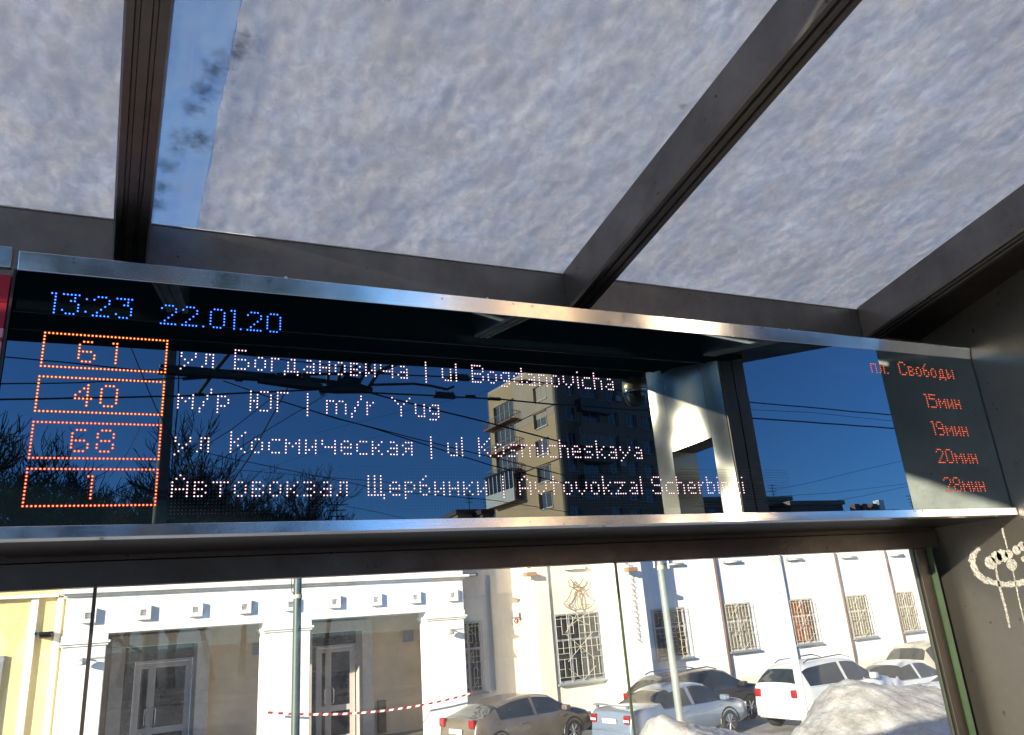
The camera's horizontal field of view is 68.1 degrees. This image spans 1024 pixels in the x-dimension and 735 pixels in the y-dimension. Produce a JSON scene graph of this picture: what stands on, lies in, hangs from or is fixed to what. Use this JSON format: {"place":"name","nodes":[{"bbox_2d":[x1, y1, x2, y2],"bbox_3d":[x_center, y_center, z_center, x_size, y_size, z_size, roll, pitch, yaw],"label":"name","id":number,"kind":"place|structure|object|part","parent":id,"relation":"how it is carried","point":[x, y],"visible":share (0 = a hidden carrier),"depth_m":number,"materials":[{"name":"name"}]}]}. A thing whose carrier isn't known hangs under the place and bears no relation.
{"place":"outdoors","nodes":[
{"label":"outdoors","id":0,"kind":"place"},
{"bbox_2d":[130,646,347,700],"bbox_3d":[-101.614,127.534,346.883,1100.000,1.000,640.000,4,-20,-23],"label":"door frame","id":1,"kind":"structure","parent":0,"point":[191,676],"depth_m":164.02,"materials":[{"name":"brown wood"}]},
{"bbox_2d":[115,0,392,648],"label":"sky","id":2,"kind":"structure","parent":0,"point":[202,31],"materials":[{"name":"blue"}]},
{"bbox_2d":[129,697,801,734],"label":"snowy ground","id":3,"kind":"structure","parent":0,"point":[758,725],"depth_m":21.53,"materials":[{"name":"white snow"}]},
{"bbox_2d":[291,578,301,734],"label":"lamp post","id":4,"kind":"object","parent":3,"relation":"on","point":[296,665],"visible":0.53,"depth_m":10.90,"materials":[{"name":"metal"}]},
{"bbox_2d":[0,549,928,734],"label":"street building","id":5,"kind":"structure","parent":3,"relation":"on","point":[864,610],"depth_m":24.14,"materials":[{"name":"white paint"}]},
{"bbox_2d":[76,657,104,665],"bbox_3d":[-10.513,7.298,18.854,0.272,0.190,0.645,-14,-20,26],"label":"spotlight","id":6,"kind":"object","parent":5,"relation":"attached to","point":[81,661],"visible":0.94,"depth_m":18.61,"materials":[{"name":"white plastic"}]},
{"bbox_2d":[262,692,473,715],"bbox_3d":[-3.892,9.612,21.570,6.265,0.411,0.004,6,-21,-29],"label":"barrier tape","id":7,"kind":"object","parent":5,"relation":"attached to","point":[321,714],"visible":0.96,"depth_m":21.37,"materials":[{"name":"plastic"}]},
{"bbox_2d":[447,628,462,634],"bbox_3d":[-1.810,8.214,23.607,0.272,0.190,0.645,-14,-20,26],"label":"spotlight","id":8,"kind":"object","parent":5,"relation":"attached to","point":[450,631],"visible":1,"depth_m":23.36,"materials":[{"name":"white plastic"}]},
{"bbox_2d":[463,573,477,575],"bbox_3d":[-1.584,7.030,25.678,0.920,0.100,0.170,6,-21,-29],"label":"tube lamp","id":9,"kind":"object","parent":5,"relation":"attached to","point":[473,574],"visible":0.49,"depth_m":25.75,"materials":[{"name":"white plastic"}]},
{"bbox_2d":[464,621,488,695],"bbox_3d":[-1.380,9.526,24.854,1.164,2.269,0.188,6,-21,-29],"label":"window","id":10,"kind":"structure","parent":5,"relation":"in","point":[472,629],"depth_m":24.97,"materials":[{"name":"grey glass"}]},
{"bbox_2d":[513,618,519,625],"bbox_3d":[0.154,8.751,26.107,0.280,0.280,0.035,6,-21,-29],"label":"round crest","id":11,"kind":"object","parent":5,"relation":"attached to","point":[516,621],"visible":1,"depth_m":26.10,"materials":[{"name":"red glass"}]},
{"bbox_2d":[513,611,519,617],"bbox_3d":[0.145,8.502,26.085,0.260,0.230,0.260,6,-21,-29],"label":"wall lantern","id":12,"kind":"object","parent":5,"relation":"attached to","point":[515,614],"depth_m":26.04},
{"bbox_2d":[523,567,536,576],"bbox_3d":[0.598,6.934,25.700,0.509,0.309,0.407,6,-21,-29],"label":"flood lamp","id":13,"kind":"object","parent":5,"relation":"attached to","point":[528,574],"visible":0.98,"depth_m":25.50,"materials":[{"name":"white metal"}]},
{"bbox_2d":[564,566,587,569],"bbox_3d":[2.261,7.079,26.709,0.920,0.100,0.170,6,-21,-29],"label":"tube lamp","id":14,"kind":"object","parent":5,"relation":"attached to","point":[575,568],"visible":1,"depth_m":26.66,"materials":[{"name":"white plastic"}]},
{"bbox_2d":[563,571,594,610],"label":"wire bells","id":15,"kind":"object","parent":5,"relation":"attached to","point":[578,587],"visible":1,"depth_m":26.35,"materials":[{"name":"gold metal"}]},
{"bbox_2d":[553,611,607,686],"bbox_3d":[2.333,9.541,25.819,2.030,2.255,0.188,6,-21,-29],"label":"window","id":16,"kind":"structure","parent":5,"relation":"in","point":[579,656],"depth_m":25.84,"materials":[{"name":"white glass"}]},
{"bbox_2d":[624,563,637,571],"bbox_3d":[4.043,6.879,26.113,0.420,0.310,0.390,6,-21,-29],"label":"flood lamp","id":17,"kind":"object","parent":5,"relation":"attached to","point":[629,569],"visible":0.96,"depth_m":25.94,"materials":[{"name":"metal"}]},
{"bbox_2d":[631,574,641,642],"bbox_3d":[4.213,8.110,25.912,0.193,2.472,0.028,6,-21,-29],"label":"light chain","id":18,"kind":"object","parent":5,"relation":"hanging from","point":[635,607],"visible":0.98,"depth_m":25.89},
{"bbox_2d":[651,607,694,661],"bbox_3d":[5.869,9.767,27.805,1.705,1.809,0.188,6,-21,-29],"label":"window","id":19,"kind":"structure","parent":5,"relation":"in","point":[677,617],"depth_m":27.83,"materials":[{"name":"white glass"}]},
{"bbox_2d":[663,562,683,565],"bbox_3d":[6.162,7.489,28.840,0.920,0.100,0.170,6,-21,-29],"label":"tube lamp","id":20,"kind":"object","parent":5,"relation":"attached to","point":[673,564],"visible":0.94,"depth_m":28.80,"materials":[{"name":"white plastic"}]},
{"bbox_2d":[723,560,741,563],"bbox_3d":[8.823,7.769,30.293,0.920,0.100,0.170,6,-21,-29],"label":"tube lamp","id":21,"kind":"object","parent":5,"relation":"attached to","point":[734,561],"visible":1,"depth_m":30.23,"materials":[{"name":"white plastic"}]},
{"bbox_2d":[723,602,760,653],"bbox_3d":[8.897,10.098,29.455,1.569,1.809,0.188,6,-21,-29],"label":"window","id":22,"kind":"structure","parent":5,"relation":"in","point":[739,626],"depth_m":29.47,"materials":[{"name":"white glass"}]},
{"bbox_2d":[786,558,803,560],"bbox_3d":[11.956,8.098,32.004,0.920,0.100,0.170,6,-21,-29],"label":"tube lamp","id":23,"kind":"object","parent":5,"relation":"attached to","point":[791,559],"visible":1,"depth_m":31.90,"materials":[{"name":"white plastic"}]},
{"bbox_2d":[789,598,823,646],"bbox_3d":[12.043,10.454,31.161,1.569,1.809,0.188,6,-21,-29],"label":"window","id":24,"kind":"structure","parent":5,"relation":"in","point":[802,613],"depth_m":31.18,"materials":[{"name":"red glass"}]},
{"bbox_2d":[840,555,856,558],"bbox_3d":[14.971,8.415,33.651,0.920,0.100,0.170,6,-21,-29],"label":"tube lamp","id":25,"kind":"object","parent":5,"relation":"attached to","point":[855,556],"visible":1,"depth_m":33.55,"materials":[{"name":"white plastic"}]},
{"bbox_2d":[844,594,878,639],"bbox_3d":[15.119,10.791,32.838,1.569,1.809,0.188,6,-21,-29],"label":"window","id":26,"kind":"structure","parent":5,"relation":"in","point":[857,606],"depth_m":32.85,"materials":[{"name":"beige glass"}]},
{"bbox_2d":[889,554,903,555],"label":"tube lamp","id":27,"kind":"object","parent":5,"relation":"attached to","point":[896,554],"visible":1,"depth_m":35.16,"materials":[{"name":"white plastic"}]},
{"bbox_2d":[895,591,924,633],"bbox_3d":[18.017,11.102,34.419,1.488,1.768,0.188,6,-21,-29],"label":"window","id":28,"kind":"structure","parent":5,"relation":"in","point":[905,601],"depth_m":34.44,"materials":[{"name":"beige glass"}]},
{"bbox_2d":[439,693,591,734],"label":"parked car","id":29,"kind":"object","parent":3,"relation":"on","point":[522,714],"visible":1,"depth_m":20.10,"materials":[{"name":"beige paint"}]},
{"bbox_3d":[-1.070,9.051,19.916,0.669,0.271,1.440,12,-24,-40],"label":"rear window","id":30,"kind":"part","parent":29,"relation":"part of","materials":[{"name":"grey glass"}]},
{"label":"side windows","id":31,"kind":"part","parent":29,"relation":"part of","materials":[{"name":"grey glass"}]},
{"bbox_2d":[653,561,683,721],"bbox_3d":[2.350,2.464,10.441,0.340,7.450,1.396,4,-20,-23],"label":"lamp post","id":32,"kind":"object","parent":3,"relation":"on","point":[660,568],"visible":0.21,"depth_m":10.54,"materials":[{"name":"metal"}]},
{"bbox_2d":[590,682,748,734],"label":"parked car","id":33,"kind":"object","parent":3,"relation":"on","point":[703,705],"visible":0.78,"depth_m":19.92,"materials":[{"name":"silver metal"}]},
{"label":"rear window","id":34,"kind":"part","parent":33,"relation":"part of","materials":[{"name":"grey glass"}]},
{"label":"side windows","id":35,"kind":"part","parent":33,"relation":"part of","materials":[{"name":"grey glass"}]},
{"bbox_2d":[623,666,757,718],"bbox_3d":[5.667,9.997,23.186,4.652,1.597,2.080,7,-21,-31],"label":"parked car","id":36,"kind":"object","parent":3,"relation":"on","point":[719,681],"visible":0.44,"depth_m":22.85,"materials":[{"name":"paint"}]},
{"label":"rear window","id":37,"kind":"part","parent":36,"relation":"part of","materials":[{"name":"grey glass"}]},
{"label":"side windows","id":38,"kind":"part","parent":36,"relation":"part of","materials":[{"name":"grey glass"}]},
{"bbox_2d":[769,556,807,720],"bbox_3d":[4.141,2.351,10.946,0.340,7.450,1.404,4,-20,-23],"label":"lamp post","id":39,"kind":"object","parent":3,"relation":"on","point":[780,588],"visible":0.43,"depth_m":11.00,"materials":[{"name":"metal"}]},
{"bbox_2d":[639,678,950,734],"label":"snow bank","id":40,"kind":"structure","parent":3,"relation":"on","point":[847,706],"depth_m":9.68,"materials":[{"name":"white snow"}]},
{"bbox_2d":[754,654,894,725],"bbox_3d":[9.009,9.169,21.731,4.352,1.766,2.080,7,-21,-31],"label":"parked car","id":41,"kind":"object","parent":3,"relation":"on","point":[777,703],"visible":0.53,"depth_m":20.90,"materials":[{"name":"white paint"}]},
{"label":"rear window","id":42,"kind":"part","parent":41,"relation":"part of","materials":[{"name":"black glass"}]},
{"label":"side windows","id":43,"kind":"part","parent":41,"relation":"part of","materials":[{"name":"grey glass"}]},
{"bbox_2d":[865,660,937,685],"bbox_3d":[12.697,10.406,24.902,4.350,1.447,2.080,7,-21,-31],"label":"parked car","id":44,"kind":"object","parent":3,"relation":"on","point":[903,672],"visible":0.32,"depth_m":24.44,"materials":[{"name":"white paint"}]},
{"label":"rear window","id":45,"kind":"part","parent":44,"relation":"part of","materials":[{"name":"grey glass"}]},
{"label":"side windows","id":46,"kind":"part","parent":44,"relation":"part of","materials":[{"name":"grey glass"}]},
{"bbox_2d":[886,640,935,668],"bbox_3d":[15.875,11.066,28.072,4.552,1.872,2.190,7,-21,-31],"label":"parked car","id":47,"kind":"object","parent":3,"relation":"on","point":[920,650],"visible":0.17,"depth_m":27.17,"materials":[{"name":"beige paint"}]},
{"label":"rear window","id":48,"kind":"part","parent":47,"relation":"part of","materials":[{"name":"grey glass"}]},
{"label":"side windows","id":49,"kind":"part","parent":47,"relation":"part of","materials":[{"name":"grey glass"}]},
{"bbox_2d":[917,676,940,688],"bbox_3d":[12.764,8.656,20.304,4.650,1.497,2.080,6,-21,-29],"label":"parked car","id":50,"kind":"object","parent":3,"relation":"on","point":[935,682],"visible":0.03,"depth_m":19.90,"materials":[{"name":"grey paint"}]},
{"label":"pavement","id":51,"kind":"structure","parent":0,"visible":0},
{"bbox_2d":[0,0,1023,734],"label":"bus shelter","id":52,"kind":"object","parent":51,"relation":"on","point":[964,288],"visible":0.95,"depth_m":2.50,"materials":[{"name":"metal"}]},
{"bbox_2d":[0,246,14,358],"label":"advert lightbox","id":53,"kind":"object","parent":52,"relation":"attached to","point":[6,257],"visible":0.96,"depth_m":1.79,"materials":[{"name":"red plastic"}]},
{"bbox_2d":[0,0,123,217],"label":"roof snow","id":54,"kind":"structure","parent":52,"relation":"on","point":[60,65],"depth_m":1.82,"materials":[{"name":"white snow"}]},
{"bbox_2d":[153,36,248,206],"bbox_3d":[-0.294,-0.654,1.892,1.559,0.161,0.527,-5,-18,3],"label":"roof grime","id":55,"kind":"object","parent":52,"relation":"on","point":[202,91],"visible":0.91,"depth_m":1.85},
{"bbox_2d":[197,0,776,272],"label":"roof snow","id":56,"kind":"structure","parent":52,"relation":"on","point":[532,134],"depth_m":2.04,"materials":[{"name":"white snow"}]},
{"bbox_2d":[0,251,1017,557],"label":"departure board","id":57,"kind":"object","parent":52,"relation":"attached to","point":[144,409],"visible":1,"depth_m":2.11,"materials":[{"name":"glass"}]},
{"bbox_2d":[616,0,1023,308],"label":"roof snow","id":58,"kind":"structure","parent":52,"relation":"on","point":[878,146],"depth_m":2.47,"materials":[{"name":"white snow"}]}
]}

